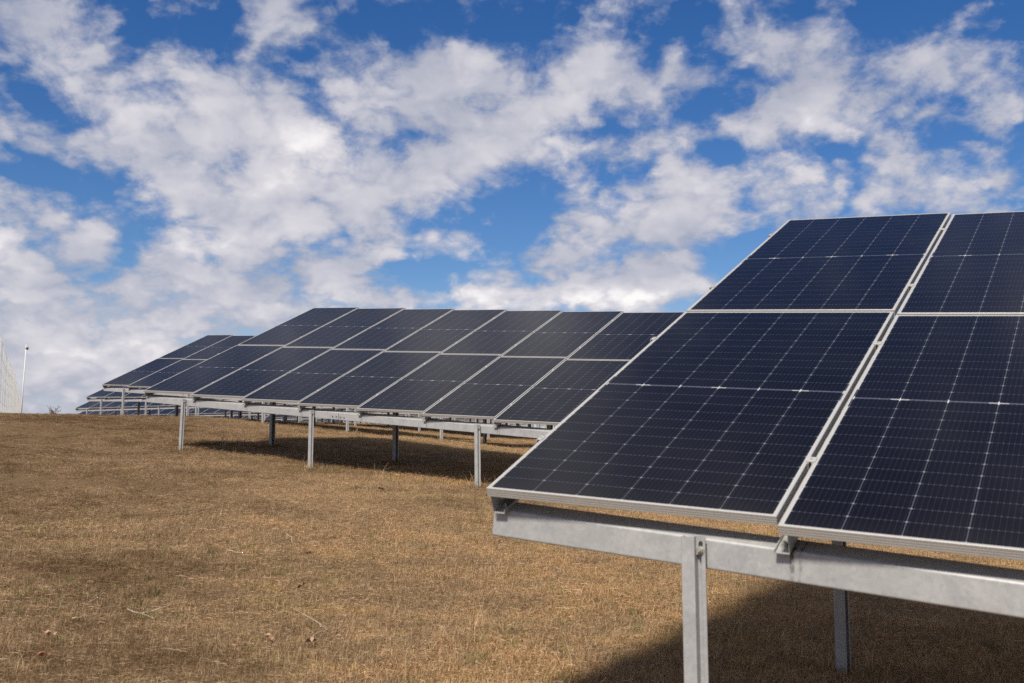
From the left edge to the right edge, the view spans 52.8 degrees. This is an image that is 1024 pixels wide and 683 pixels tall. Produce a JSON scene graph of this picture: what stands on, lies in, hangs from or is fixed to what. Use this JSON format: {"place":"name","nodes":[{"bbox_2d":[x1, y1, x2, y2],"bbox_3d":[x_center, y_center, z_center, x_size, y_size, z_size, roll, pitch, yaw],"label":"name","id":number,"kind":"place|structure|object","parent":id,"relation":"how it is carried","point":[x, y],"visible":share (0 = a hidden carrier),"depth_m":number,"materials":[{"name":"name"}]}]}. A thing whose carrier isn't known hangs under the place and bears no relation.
{"place":"outdoors","nodes":[
{"label":"outdoors","id":0,"kind":"place"},
{"bbox_2d":[0,409,1023,682],"bbox_3d":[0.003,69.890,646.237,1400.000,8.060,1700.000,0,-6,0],"label":"ground","id":1,"kind":"structure","parent":0,"point":[22,479],"depth_m":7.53,"materials":[{"name":"brown plant"}]},
{"bbox_2d":[0,337,20,412],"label":"fence","id":2,"kind":"object","parent":1,"relation":"on","point":[12,407],"visible":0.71,"depth_m":38.48,"materials":[{"name":"metal"}]},
{"bbox_2d":[21,345,28,412],"bbox_3d":[-25.954,2.380,54.849,0.271,4.441,0.110,0,-6,0],"label":"camera pole","id":3,"kind":"object","parent":1,"relation":"on","point":[26,347],"visible":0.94,"depth_m":54.87,"materials":[{"name":"grey metal"}]},
{"bbox_2d":[33,650,51,655],"bbox_3d":[-2.027,1.346,4.449,0.073,0.025,0.035,4,-17,-5],"label":"fallen leaf","id":4,"kind":"object","parent":1,"relation":"on","point":[42,653],"visible":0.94,"depth_m":4.44,"materials":[{"name":"brown plant"}]},
{"bbox_2d":[42,629,56,635],"bbox_3d":[-2.148,1.353,4.785,0.065,0.023,0.031,12,-6,-6],"label":"fallen leaf","id":5,"kind":"object","parent":1,"relation":"on","point":[48,632],"visible":1,"depth_m":4.78,"materials":[{"name":"beige plant"}]},
{"bbox_2d":[48,406,60,413],"bbox_3d":[-13.301,2.055,29.934,0.395,0.394,0.235,3,-7,-25],"label":"dry weed","id":6,"kind":"object","parent":1,"relation":"on","point":[52,411],"visible":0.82,"depth_m":29.89,"materials":[{"name":"plant"}]},
{"bbox_2d":[80,406,194,415],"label":"solar array","id":7,"kind":"object","parent":1,"relation":"on","point":[166,412],"visible":0.07,"depth_m":71.35,"materials":[{"name":"blue"}]},
{"bbox_2d":[127,606,166,617],"bbox_3d":[-1.937,1.411,5.396,0.232,0.048,0.127,-2,-6,14],"label":"twig","id":8,"kind":"object","parent":1,"relation":"on","point":[146,612],"visible":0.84,"depth_m":5.41,"materials":[{"name":"wood"}]},
{"bbox_2d":[75,398,226,416],"bbox_3d":[-19.810,3.459,59.407,10.432,3.094,4.240,-3,-7,28],"label":"solar array","id":9,"kind":"object","parent":1,"relation":"on","point":[110,406],"visible":0.21,"depth_m":58.57,"materials":[{"name":"blue"}]},
{"bbox_2d":[86,386,285,420],"bbox_3d":[-13.246,2.151,44.852,10.462,3.326,4.259,-3,-7,29],"label":"solar array","id":10,"kind":"object","parent":1,"relation":"on","point":[104,396],"visible":0.09,"depth_m":44.78,"materials":[{"name":"blue"}]},
{"bbox_2d":[174,408,269,419],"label":"solar array","id":11,"kind":"object","parent":1,"relation":"on","point":[255,416],"visible":0.01,"depth_m":79.67,"materials":[{"name":"grey"}]},
{"bbox_2d":[102,335,356,431],"bbox_3d":[-6.847,1.161,30.131,10.564,3.723,4.297,-4,-7,31],"label":"solar array","id":12,"kind":"object","parent":1,"relation":"on","point":[170,364],"visible":0.23,"depth_m":31.77,"materials":[{"name":"blue"}]},
{"bbox_2d":[189,405,322,421],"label":"solar array","id":13,"kind":"object","parent":1,"relation":"on","point":[209,412],"visible":0.08,"depth_m":67.66,"materials":[{"name":"blue"}]},
{"bbox_2d":[264,631,274,639],"bbox_3d":[-1.187,1.438,5.038,0.065,0.022,0.031,23,-7,27],"label":"fallen leaf","id":14,"kind":"object","parent":1,"relation":"on","point":[268,635],"visible":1,"depth_m":5.03,"materials":[{"name":"beige plant"}]},
{"bbox_2d":[255,416,330,421],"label":"solar array","id":15,"kind":"object","parent":1,"relation":"on","point":[306,420],"visible":0.04,"depth_m":89.08,"materials":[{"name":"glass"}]},
{"bbox_2d":[251,402,363,422],"bbox_3d":[-10.075,3.010,54.157,10.455,3.264,4.256,-3,-7,29],"label":"solar array","id":16,"kind":"object","parent":1,"relation":"on","point":[295,406],"visible":0.03,"depth_m":52.75,"materials":[{"name":"grey"}]},
{"bbox_2d":[304,637,316,642],"bbox_3d":[-0.980,1.451,5.018,0.032,0.024,0.068,1,-10,22],"label":"fallen leaf","id":17,"kind":"object","parent":1,"relation":"on","point":[312,639],"visible":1,"depth_m":5.01,"materials":[{"name":"brown plant"}]},
{"bbox_2d":[293,608,342,637],"bbox_3d":[-1.062,1.476,5.427,0.260,0.092,0.531,0,-6,0],"label":"twig","id":18,"kind":"object","parent":1,"relation":"on","point":[321,625],"visible":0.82,"depth_m":5.50,"materials":[{"name":"grey wood"}]},
{"bbox_2d":[276,408,386,422],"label":"solar array","id":19,"kind":"object","parent":1,"relation":"on","point":[279,417],"visible":0.06,"depth_m":76.78,"materials":[{"name":"grey"}]},
{"bbox_2d":[320,420,384,424],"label":"solar array","id":20,"kind":"object","parent":1,"relation":"on","point":[336,421],"visible":0.01,"depth_m":99.69,"materials":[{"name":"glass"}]},
{"bbox_2d":[340,414,445,422],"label":"solar array","id":21,"kind":"object","parent":1,"relation":"on","point":[390,414],"visible":0.02,"depth_m":85.76,"materials":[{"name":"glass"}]},
{"bbox_2d":[323,408,470,423],"bbox_3d":[-6.307,3.935,62.946,10.452,3.261,4.254,-3,-7,29],"label":"solar array","id":22,"kind":"object","parent":1,"relation":"on","point":[350,409],"visible":0.02,"depth_m":61.74,"materials":[{"name":"grey"}]},
{"bbox_2d":[298,406,518,437],"bbox_3d":[-3.541,2.096,39.509,10.540,3.747,4.295,-4,-7,31],"label":"solar array","id":23,"kind":"object","parent":1,"relation":"on","point":[388,426],"depth_m":38.61,"materials":[{"name":"grey"}]},
{"bbox_2d":[143,307,683,488],"bbox_3d":[-0.631,0.756,16.137,10.573,3.849,4.311,-4,-7,32],"label":"solar array","id":24,"kind":"object","parent":1,"relation":"on","point":[548,368],"visible":0.74,"depth_m":16.16,"materials":[{"name":"blue"}]},
{"bbox_2d":[399,414,528,426],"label":"solar array","id":25,"kind":"object","parent":1,"relation":"on","point":[415,415],"visible":0.06,"depth_m":71.35,"materials":[{"name":"grey"}]},
{"bbox_2d":[453,418,527,426],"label":"solar array","id":26,"kind":"object","parent":1,"relation":"on","point":[459,419],"visible":0.02,"depth_m":80.99,"materials":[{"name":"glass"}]},
{"bbox_2d":[440,374,862,456],"bbox_3d":[2.922,1.457,24.833,10.579,3.933,4.312,-4,-7,32],"label":"solar array","id":27,"kind":"object","parent":1,"relation":"on","point":[484,435],"depth_m":25.21,"materials":[{"name":"grey"}]},
{"bbox_2d":[486,211,1023,682],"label":"solar array","id":28,"kind":"object","parent":1,"relation":"on","point":[728,395],"visible":1,"depth_m":4.12,"materials":[{"name":"blue"}]},
{"bbox_2d":[0,0,1023,427],"label":"sky","id":29,"kind":"structure","parent":0,"point":[174,174],"materials":[{"name":"blue"}]}
]}

